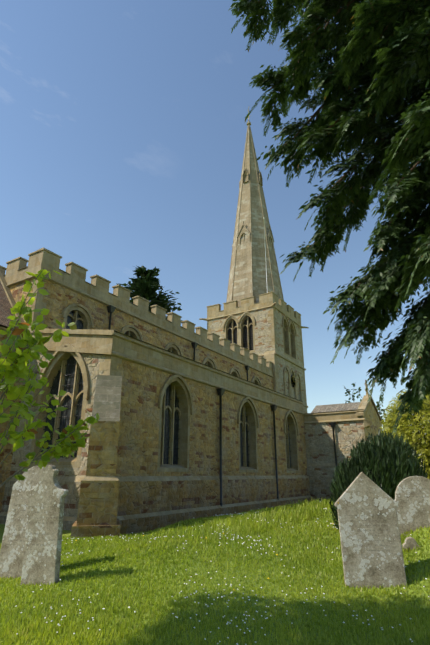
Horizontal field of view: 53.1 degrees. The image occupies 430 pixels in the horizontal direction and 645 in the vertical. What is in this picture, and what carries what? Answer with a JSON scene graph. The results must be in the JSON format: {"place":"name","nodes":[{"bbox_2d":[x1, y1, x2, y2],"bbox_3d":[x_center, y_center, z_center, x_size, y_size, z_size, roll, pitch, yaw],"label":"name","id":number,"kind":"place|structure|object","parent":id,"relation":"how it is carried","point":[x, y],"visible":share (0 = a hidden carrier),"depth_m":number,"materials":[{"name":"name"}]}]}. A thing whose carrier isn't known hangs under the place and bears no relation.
{"place":"outdoors","nodes":[
{"label":"outdoors","id":0,"kind":"place"},
{"bbox_2d":[0,281,18,327],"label":"church tile roofs","id":1,"kind":"structure","parent":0,"point":[5,310],"depth_m":15.80,"materials":[{"name":"brown tile"}]},
{"bbox_2d":[0,267,99,486],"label":"tree sapling","id":2,"kind":"object","parent":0,"point":[67,447],"depth_m":3.34,"materials":[{"name":"green plant"}]},
{"bbox_2d":[0,278,381,537],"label":"church walls","id":3,"kind":"structure","parent":0,"point":[126,444],"depth_m":15.82,"materials":[{"name":"beige stone"}]},
{"bbox_2d":[40,305,338,506],"bbox_3d":[0.413,4.188,20.105,6.024,8.603,16.540,-12,-23,30],"label":"church ironwork","id":4,"kind":"object","parent":3,"relation":"attached to","point":[111,310],"visible":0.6,"depth_m":17.34,"materials":[{"name":"black metal"}]},
{"bbox_2d":[0,247,381,520],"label":"church ashlar dressings","id":5,"kind":"structure","parent":3,"relation":"attached to","point":[179,366],"depth_m":17.42,"materials":[{"name":"beige stone"}]},
{"bbox_2d":[41,311,290,467],"bbox_3d":[-0.178,4.205,21.686,3.920,6.120,18.325,-12,-23,30],"label":"window glass","id":6,"kind":"object","parent":5,"relation":"in","point":[79,324],"visible":0.19,"depth_m":14.36,"materials":[{"name":"black glass"}]},
{"bbox_2d":[311,402,360,412],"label":"church porch slates","id":7,"kind":"object","parent":3,"relation":"on","point":[336,407],"visible":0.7,"depth_m":26.82,"materials":[{"name":"grey stone"}]},
{"bbox_2d":[0,498,429,644],"bbox_3d":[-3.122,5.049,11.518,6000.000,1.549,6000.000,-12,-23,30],"label":"lawn","id":8,"kind":"structure","parent":0,"point":[65,533],"depth_m":5.51,"materials":[{"name":"green plant"}]},
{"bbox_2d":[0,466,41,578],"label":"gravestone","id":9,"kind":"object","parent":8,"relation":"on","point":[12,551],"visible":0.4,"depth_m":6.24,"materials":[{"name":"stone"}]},
{"bbox_2d":[21,465,67,584],"bbox_3d":[-2.300,2.768,5.791,0.616,1.618,0.101,-7,-18,15],"label":"gravestone","id":10,"kind":"object","parent":8,"relation":"on","point":[47,494],"visible":0.83,"depth_m":5.74,"materials":[{"name":"stone"}]},
{"bbox_2d":[116,266,182,323],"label":"cedar tree","id":11,"kind":"object","parent":8,"relation":"on","point":[143,285],"depth_m":42.02,"materials":[{"name":"green plant"}]},
{"bbox_2d":[15,500,429,644],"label":"lawn daisies","id":12,"kind":"object","parent":8,"relation":"on","point":[219,584],"visible":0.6,"depth_m":5.19,"materials":[{"name":"white plant"}]},
{"bbox_2d":[329,459,372,529],"bbox_3d":[3.518,4.409,10.554,1.511,2.156,1.201,-12,-23,30],"label":"bush","id":13,"kind":"object","parent":8,"relation":"on","point":[337,489],"visible":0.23,"depth_m":10.60,"materials":[{"name":"green plant"}]},
{"bbox_2d":[334,472,406,588],"bbox_3d":[2.282,3.107,6.370,0.910,1.686,0.140,-5,-19,11],"label":"gabled headstone","id":14,"kind":"object","parent":8,"relation":"on","point":[370,540],"visible":0.77,"depth_m":6.29,"materials":[{"name":"stone"}]},
{"bbox_2d":[338,429,427,499],"bbox_3d":[4.301,4.191,10.919,2.237,2.922,2.596,-12,-23,30],"label":"bush","id":15,"kind":"object","parent":8,"relation":"on","point":[365,454],"depth_m":10.35,"materials":[{"name":"green plant"}]},
{"bbox_2d":[370,443,414,497],"bbox_3d":[4.616,4.332,11.033,1.374,2.689,1.730,-12,-23,30],"label":"bush","id":16,"kind":"object","parent":8,"relation":"on","point":[391,471],"visible":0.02,"depth_m":10.76,"materials":[{"name":"green plant"}]},
{"bbox_2d":[379,389,429,478],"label":"bush","id":17,"kind":"object","parent":8,"relation":"on","point":[415,430],"depth_m":12.65,"materials":[{"name":"green plant"}]},
{"bbox_2d":[402,537,419,551],"bbox_3d":[3.117,3.568,6.828,0.249,0.286,0.100,-4,-17,14],"label":"footstone","id":18,"kind":"object","parent":8,"relation":"on","point":[411,542],"visible":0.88,"depth_m":6.80,"materials":[{"name":"stone"}]},
{"bbox_2d":[394,476,429,535],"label":"round headstone","id":19,"kind":"object","parent":8,"relation":"on","point":[412,496],"visible":0.85,"depth_m":7.39,"materials":[{"name":"stone"}]},
{"bbox_2d":[0,0,429,461],"label":"sky","id":20,"kind":"structure","parent":0,"point":[123,126],"materials":[{"name":"blue"}]},
{"bbox_2d":[207,307,306,412],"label":"church tower","id":21,"kind":"structure","parent":0,"point":[262,332],"depth_m":35.81,"materials":[{"name":"beige stone"}]},
{"bbox_2d":[226,120,283,306],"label":"church spire","id":22,"kind":"structure","parent":21,"relation":"on","point":[251,263],"depth_m":40.51,"materials":[{"name":"beige stone"}]},
{"bbox_2d":[228,317,285,350],"bbox_3d":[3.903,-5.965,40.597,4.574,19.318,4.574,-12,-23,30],"label":"belfry openings","id":23,"kind":"object","parent":21,"relation":"in","point":[245,339],"visible":0.08,"depth_m":36.35,"materials":[{"name":"black"}]},
{"bbox_2d":[263,217,267,292],"bbox_3d":[4.439,-5.452,37.525,0.140,8.600,0.140,-12,-23,30],"label":"church flag pole","id":24,"kind":"object","parent":21,"relation":"on","point":[265,249],"visible":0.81,"depth_m":37.80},
{"bbox_2d":[291,375,295,386],"bbox_3d":[6.494,4.873,35.826,0.100,1.000,1.000,-12,-23,30],"label":"clock","id":25,"kind":"object","parent":21,"relation":"attached to","point":[293,380],"visible":0.83,"depth_m":35.74,"materials":[{"name":"black"}]},
{"bbox_2d":[228,0,429,433],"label":"yew tree","id":26,"kind":"object","parent":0,"point":[399,91],"depth_m":6.71,"materials":[{"name":"green plant"}]},
{"bbox_2d":[343,382,390,427],"bbox_3d":[13.317,9.703,36.379,4.840,9.281,6.088,-12,-23,30],"label":"tree","id":27,"kind":"object","parent":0,"point":[359,389],"depth_m":36.36,"materials":[{"name":"green plant"}]}
]}

